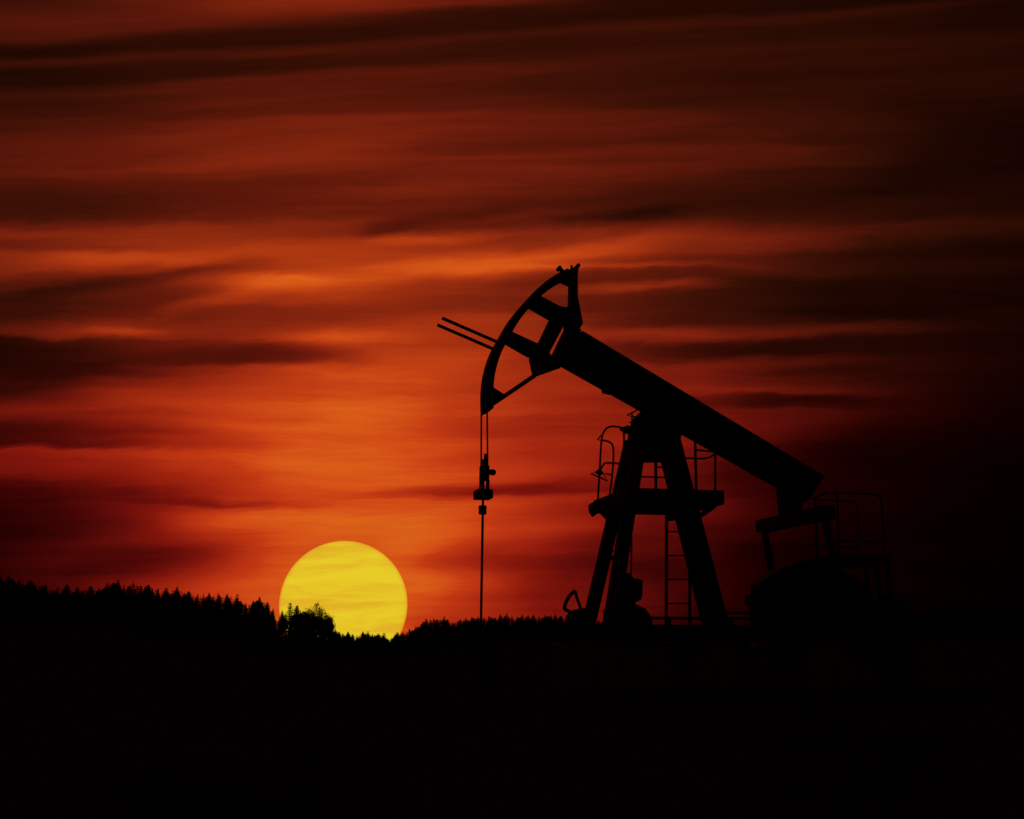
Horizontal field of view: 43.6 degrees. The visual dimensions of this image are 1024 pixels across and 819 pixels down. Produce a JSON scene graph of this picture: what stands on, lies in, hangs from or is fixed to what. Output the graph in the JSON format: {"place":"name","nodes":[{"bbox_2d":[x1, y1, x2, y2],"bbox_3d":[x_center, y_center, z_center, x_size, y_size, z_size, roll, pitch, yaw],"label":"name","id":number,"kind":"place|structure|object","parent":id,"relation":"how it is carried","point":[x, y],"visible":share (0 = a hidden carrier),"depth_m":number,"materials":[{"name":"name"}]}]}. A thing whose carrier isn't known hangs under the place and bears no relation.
{"place":"outdoors","nodes":[
{"label":"outdoors","id":0,"kind":"place"},
{"bbox_2d":[279,541,406,640],"bbox_3d":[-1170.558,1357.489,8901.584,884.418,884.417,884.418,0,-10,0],"label":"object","id":1,"kind":"object","parent":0,"point":[355,589],"visible":0.62,"depth_m":8589.72,"materials":[{"name":"yellow"}]},
{"bbox_2d":[0,617,1023,818],"bbox_3d":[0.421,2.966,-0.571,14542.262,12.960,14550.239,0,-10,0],"label":"ground","id":2,"kind":"structure","parent":0,"point":[101,721],"depth_m":9.56,"materials":[{"name":"soil"}]},
{"bbox_2d":[5,575,10,591],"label":"conifer tree","id":3,"kind":"object","parent":2,"relation":"on","point":[8,580],"visible":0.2,"depth_m":139.32,"materials":[{"name":"black plant"}]},
{"bbox_2d":[19,580,37,617],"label":"conifer tree","id":4,"kind":"object","parent":2,"relation":"on","point":[31,586],"visible":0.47,"depth_m":132.48,"materials":[{"name":"black plant"}]},
{"bbox_2d":[35,586,48,614],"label":"conifer tree","id":5,"kind":"object","parent":2,"relation":"on","point":[41,590],"visible":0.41,"depth_m":127.42,"materials":[{"name":"black plant"}]},
{"bbox_2d":[43,585,51,608],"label":"conifer tree","id":6,"kind":"object","parent":2,"relation":"on","point":[46,589],"visible":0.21,"depth_m":132.08,"materials":[{"name":"black plant"}]},
{"bbox_2d":[52,587,58,616],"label":"conifer tree","id":7,"kind":"object","parent":2,"relation":"on","point":[56,594],"visible":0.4,"depth_m":134.68,"materials":[{"name":"black plant"}]},
{"bbox_2d":[54,591,63,616],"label":"conifer tree","id":8,"kind":"object","parent":2,"relation":"on","point":[60,596],"visible":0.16,"depth_m":133.60,"materials":[{"name":"black plant"}]},
{"bbox_2d":[58,585,72,616],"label":"conifer tree","id":9,"kind":"object","parent":2,"relation":"on","point":[66,591],"visible":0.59,"depth_m":128.63,"materials":[{"name":"black plant"}]},
{"bbox_2d":[74,588,79,604],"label":"conifer tree","id":10,"kind":"object","parent":2,"relation":"on","point":[76,592],"visible":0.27,"depth_m":136.68,"materials":[{"name":"black plant"}]},
{"bbox_2d":[85,586,94,612],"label":"conifer tree","id":11,"kind":"object","parent":2,"relation":"on","point":[92,590],"visible":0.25,"depth_m":134.60,"materials":[{"name":"black plant"}]},
{"bbox_2d":[91,588,102,618],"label":"conifer tree","id":12,"kind":"object","parent":2,"relation":"on","point":[98,592],"visible":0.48,"depth_m":123.53,"materials":[{"name":"black plant"}]},
{"bbox_2d":[90,589,108,620],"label":"conifer tree","id":13,"kind":"object","parent":2,"relation":"on","point":[103,593],"visible":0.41,"depth_m":123.51,"materials":[{"name":"black plant"}]},
{"bbox_2d":[102,583,120,620],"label":"conifer tree","id":14,"kind":"object","parent":2,"relation":"on","point":[114,587],"visible":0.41,"depth_m":123.77,"materials":[{"name":"black plant"}]},
{"bbox_2d":[121,585,136,619],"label":"conifer tree","id":15,"kind":"object","parent":2,"relation":"on","point":[128,593],"visible":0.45,"depth_m":121.50,"materials":[{"name":"black plant"}]},
{"bbox_2d":[130,583,136,613],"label":"conifer tree","id":16,"kind":"object","parent":2,"relation":"on","point":[133,586],"visible":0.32,"depth_m":126.03,"materials":[{"name":"black plant"}]},
{"bbox_2d":[131,586,142,621],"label":"conifer tree","id":17,"kind":"object","parent":2,"relation":"on","point":[140,589],"visible":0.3,"depth_m":124.35,"materials":[{"name":"black plant"}]},
{"bbox_2d":[137,585,156,624],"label":"conifer tree","id":18,"kind":"object","parent":2,"relation":"on","point":[148,591],"visible":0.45,"depth_m":121.84,"materials":[{"name":"black plant"}]},
{"bbox_2d":[153,589,160,622],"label":"conifer tree","id":19,"kind":"object","parent":2,"relation":"on","point":[157,596],"visible":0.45,"depth_m":124.98,"materials":[{"name":"black plant"}]},
{"bbox_2d":[158,588,174,626],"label":"conifer tree","id":20,"kind":"object","parent":2,"relation":"on","point":[166,593],"visible":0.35,"depth_m":122.18,"materials":[{"name":"black plant"}]},
{"bbox_2d":[172,587,181,619],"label":"conifer tree","id":21,"kind":"object","parent":2,"relation":"on","point":[177,592],"visible":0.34,"depth_m":131.44,"materials":[{"name":"black plant"}]},
{"bbox_2d":[179,591,193,624],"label":"conifer tree","id":22,"kind":"object","parent":2,"relation":"on","point":[188,598],"visible":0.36,"depth_m":130.30,"materials":[{"name":"black plant"}]},
{"bbox_2d":[192,594,200,629],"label":"conifer tree","id":23,"kind":"object","parent":2,"relation":"on","point":[196,602],"visible":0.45,"depth_m":121.72,"materials":[{"name":"black plant"}]},
{"bbox_2d":[200,593,205,623],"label":"conifer tree","id":24,"kind":"object","parent":2,"relation":"on","point":[203,602],"visible":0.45,"depth_m":118.26,"materials":[{"name":"black plant"}]},
{"bbox_2d":[204,593,212,623],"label":"conifer tree","id":25,"kind":"object","parent":2,"relation":"on","point":[209,598],"visible":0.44,"depth_m":122.53,"materials":[{"name":"black plant"}]},
{"bbox_2d":[209,593,225,631],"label":"conifer tree","id":26,"kind":"object","parent":2,"relation":"on","point":[218,601],"visible":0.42,"depth_m":118.15,"materials":[{"name":"black plant"}]},
{"bbox_2d":[212,595,223,623],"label":"conifer tree","id":27,"kind":"object","parent":2,"relation":"on","point":[221,606],"visible":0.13,"depth_m":124.29,"materials":[{"name":"black plant"}]},
{"bbox_2d":[222,594,231,632],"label":"conifer tree","id":28,"kind":"object","parent":2,"relation":"on","point":[226,602],"visible":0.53,"depth_m":120.58,"materials":[{"name":"black plant"}]},
{"bbox_2d":[230,599,241,626],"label":"conifer tree","id":29,"kind":"object","parent":2,"relation":"on","point":[234,609],"visible":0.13,"depth_m":126.88,"materials":[{"name":"black plant"}]},
{"bbox_2d":[229,594,243,636],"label":"conifer tree","id":30,"kind":"object","parent":2,"relation":"on","point":[236,600],"visible":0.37,"depth_m":120.45,"materials":[{"name":"black plant"}]},
{"bbox_2d":[232,601,244,626],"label":"conifer tree","id":31,"kind":"object","parent":2,"relation":"on","point":[241,606],"visible":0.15,"depth_m":132.57,"materials":[{"name":"black plant"}]},
{"bbox_2d":[242,603,262,639],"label":"conifer tree","id":32,"kind":"object","parent":2,"relation":"on","point":[253,607],"visible":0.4,"depth_m":118.89,"materials":[{"name":"black plant"}]},
{"bbox_2d":[254,600,266,632],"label":"conifer tree","id":33,"kind":"object","parent":2,"relation":"on","point":[257,604],"visible":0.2,"depth_m":124.14,"materials":[{"name":"black plant"}]},
{"bbox_2d":[260,607,273,641],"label":"conifer tree","id":34,"kind":"object","parent":2,"relation":"on","point":[268,620],"visible":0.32,"depth_m":122.93,"materials":[{"name":"black plant"}]},
{"bbox_2d":[264,601,271,622],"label":"conifer tree","id":35,"kind":"object","parent":2,"relation":"on","point":[266,606],"visible":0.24,"depth_m":133.72,"materials":[{"name":"black plant"}]},
{"bbox_2d":[270,608,276,646],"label":"conifer tree","id":36,"kind":"object","parent":2,"relation":"on","point":[273,616],"visible":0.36,"depth_m":123.09,"materials":[{"name":"black plant"}]},
{"bbox_2d":[274,611,284,648],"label":"conifer tree","id":37,"kind":"object","parent":2,"relation":"on","point":[280,634],"visible":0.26,"depth_m":125.95,"materials":[{"name":"black plant"}]},
{"bbox_2d":[276,615,288,638],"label":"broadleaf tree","id":38,"kind":"object","parent":2,"relation":"on","point":[282,619],"visible":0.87,"depth_m":123.95,"materials":[{"name":"black plant"}]},
{"bbox_2d":[274,603,292,649],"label":"conifer tree","id":39,"kind":"object","parent":2,"relation":"on","point":[289,614],"visible":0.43,"depth_m":124.20,"materials":[{"name":"black plant"}]},
{"bbox_2d":[283,613,300,651],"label":"conifer tree","id":40,"kind":"object","parent":2,"relation":"on","point":[293,627],"visible":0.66,"depth_m":116.09,"materials":[{"name":"black plant"}]},
{"bbox_2d":[285,606,303,649],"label":"conifer tree","id":41,"kind":"object","parent":2,"relation":"on","point":[296,609],"visible":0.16,"depth_m":122.40,"materials":[{"name":"black plant"}]},
{"bbox_2d":[297,607,319,620],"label":"broadleaf tree","id":42,"kind":"object","parent":2,"relation":"on","point":[304,615],"visible":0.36,"depth_m":119.82,"materials":[{"name":"black plant"}]},
{"bbox_2d":[314,600,329,622],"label":"broadleaf tree","id":43,"kind":"object","parent":2,"relation":"on","point":[319,612],"visible":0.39,"depth_m":122.36,"materials":[{"name":"black plant"}]},
{"bbox_2d":[317,625,339,655],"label":"conifer tree","id":44,"kind":"object","parent":2,"relation":"on","point":[327,642],"visible":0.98,"depth_m":114.00,"materials":[{"name":"black plant"}]},
{"bbox_2d":[323,615,335,644],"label":"broadleaf tree","id":45,"kind":"object","parent":2,"relation":"on","point":[329,621],"visible":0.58,"depth_m":117.85,"materials":[{"name":"black plant"}]},
{"bbox_2d":[337,633,348,651],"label":"conifer tree","id":46,"kind":"object","parent":2,"relation":"on","point":[341,638],"visible":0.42,"depth_m":174.35,"materials":[{"name":"black plant"}]},
{"bbox_2d":[344,634,355,653],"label":"conifer tree","id":47,"kind":"object","parent":2,"relation":"on","point":[347,636],"visible":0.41,"depth_m":183.64,"materials":[{"name":"black plant"}]},
{"bbox_2d":[357,632,365,647],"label":"conifer tree","id":48,"kind":"object","parent":2,"relation":"on","point":[362,635],"visible":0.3,"depth_m":187.99,"materials":[{"name":"black plant"}]},
{"bbox_2d":[368,636,375,654],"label":"conifer tree","id":49,"kind":"object","parent":2,"relation":"on","point":[373,640],"visible":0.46,"depth_m":192.38,"materials":[{"name":"black plant"}]},
{"bbox_2d":[376,633,390,656],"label":"conifer tree","id":50,"kind":"object","parent":2,"relation":"on","point":[384,637],"visible":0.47,"depth_m":194.03,"materials":[{"name":"black plant"}]},
{"bbox_2d":[390,635,397,651],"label":"conifer tree","id":51,"kind":"object","parent":2,"relation":"on","point":[394,638],"visible":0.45,"depth_m":195.08,"materials":[{"name":"black plant"}]},
{"bbox_2d":[398,634,404,651],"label":"conifer tree","id":52,"kind":"object","parent":2,"relation":"on","point":[401,638],"visible":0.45,"depth_m":202.18,"materials":[{"name":"black plant"}]},
{"bbox_2d":[405,628,412,651],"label":"conifer tree","id":53,"kind":"object","parent":2,"relation":"on","point":[409,633],"visible":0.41,"depth_m":207.14,"materials":[{"name":"black plant"}]},
{"bbox_2d":[414,622,428,649],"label":"conifer tree","id":54,"kind":"object","parent":2,"relation":"on","point":[423,627],"visible":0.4,"depth_m":199.62,"materials":[{"name":"black plant"}]},
{"bbox_2d":[433,619,445,643],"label":"conifer tree","id":55,"kind":"object","parent":2,"relation":"on","point":[436,623],"visible":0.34,"depth_m":209.91,"materials":[{"name":"black plant"}]},
{"bbox_2d":[441,620,455,644],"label":"conifer tree","id":56,"kind":"object","parent":2,"relation":"on","point":[447,624],"visible":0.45,"depth_m":211.28,"materials":[{"name":"black plant"}]},
{"bbox_2d":[460,621,468,640],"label":"conifer tree","id":57,"kind":"object","parent":2,"relation":"on","point":[464,625],"visible":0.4,"depth_m":211.46,"materials":[{"name":"black plant"}]},
{"bbox_2d":[458,619,470,641],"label":"conifer tree","id":58,"kind":"object","parent":2,"relation":"on","point":[466,621],"visible":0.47,"depth_m":213.01,"materials":[{"name":"black plant"}]},
{"bbox_2d":[469,617,476,639],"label":"conifer tree","id":59,"kind":"object","parent":2,"relation":"on","point":[471,623],"visible":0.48,"depth_m":213.00,"materials":[{"name":"black plant"}]},
{"bbox_2d":[478,617,487,637],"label":"conifer tree","id":60,"kind":"object","parent":2,"relation":"on","point":[483,622],"visible":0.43,"depth_m":203.23,"materials":[{"name":"black plant"}]},
{"bbox_2d":[485,616,492,636],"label":"conifer tree","id":61,"kind":"object","parent":2,"relation":"on","point":[489,619],"visible":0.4,"depth_m":206.10,"materials":[{"name":"black plant"}]},
{"bbox_2d":[490,618,501,638],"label":"conifer tree","id":62,"kind":"object","parent":2,"relation":"on","point":[495,621],"visible":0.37,"depth_m":211.04,"materials":[{"name":"black plant"}]},
{"bbox_2d":[496,614,504,639],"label":"conifer tree","id":63,"kind":"object","parent":2,"relation":"on","point":[500,619],"visible":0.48,"depth_m":202.23,"materials":[{"name":"black plant"}]},
{"bbox_2d":[501,614,509,630],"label":"conifer tree","id":64,"kind":"object","parent":2,"relation":"on","point":[507,619],"visible":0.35,"depth_m":212.02,"materials":[{"name":"black plant"}]},
{"bbox_2d":[0,579,1023,656],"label":"wood","id":65,"kind":"object","parent":2,"relation":"on","point":[218,630],"visible":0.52,"depth_m":116.82,"materials":[{"name":"plant"}]},
{"bbox_2d":[514,617,519,640],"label":"conifer tree","id":66,"kind":"object","parent":2,"relation":"on","point":[516,623],"visible":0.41,"depth_m":208.65,"materials":[{"name":"black plant"}]},
{"bbox_2d":[517,614,525,636],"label":"conifer tree","id":67,"kind":"object","parent":2,"relation":"on","point":[522,620],"visible":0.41,"depth_m":202.82,"materials":[{"name":"black plant"}]},
{"bbox_2d":[523,616,534,640],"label":"conifer tree","id":68,"kind":"object","parent":2,"relation":"on","point":[528,620],"visible":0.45,"depth_m":202.60,"materials":[{"name":"black plant"}]},
{"bbox_2d":[531,615,536,640],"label":"conifer tree","id":69,"kind":"object","parent":2,"relation":"on","point":[534,622],"visible":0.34,"depth_m":205.54,"materials":[{"name":"black plant"}]},
{"bbox_2d":[543,616,552,631],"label":"conifer tree","id":70,"kind":"object","parent":2,"relation":"on","point":[546,619],"visible":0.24,"depth_m":206.87,"materials":[{"name":"black plant"}]},
{"bbox_2d":[547,616,555,640],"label":"conifer tree","id":71,"kind":"object","parent":2,"relation":"on","point":[550,620],"visible":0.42,"depth_m":198.57,"materials":[{"name":"black plant"}]},
{"bbox_2d":[552,616,557,632],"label":"conifer tree","id":72,"kind":"object","parent":2,"relation":"on","point":[555,620],"visible":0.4,"depth_m":203.33,"materials":[{"name":"black plant"}]},
{"bbox_2d":[553,616,563,634],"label":"conifer tree","id":73,"kind":"object","parent":2,"relation":"on","point":[560,619],"visible":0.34,"depth_m":200.55,"materials":[{"name":"black plant"}]},
{"bbox_2d":[602,573,668,692],"bbox_3d":[1.619,3.120,17.226,0.850,1.831,0.500,2,-11,-13],"label":"motor unit","id":74,"kind":"object","parent":2,"relation":"on","point":[634,660],"visible":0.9,"depth_m":17.04,"materials":[{"name":"paint"}]},
{"bbox_2d":[437,263,957,691],"bbox_3d":[2.551,1.070,18.722,7.378,6.408,2.300,2,-11,-13],"label":"pump jack","id":75,"kind":"object","parent":2,"relation":"on","point":[810,619],"visible":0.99,"depth_m":18.51,"materials":[{"name":"paint"}]},
{"bbox_2d":[560,589,594,691],"bbox_3d":[0.943,3.295,17.609,0.502,1.626,0.400,2,-11,-13],"label":"pipe hoop","id":76,"kind":"object","parent":75,"relation":"on","point":[575,618],"visible":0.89,"depth_m":17.54,"materials":[{"name":"paint"}]},
{"bbox_2d":[0,0,1023,647],"label":"sky","id":77,"kind":"structure","parent":0,"point":[237,237],"materials":[{"name":"orange"}]}
]}

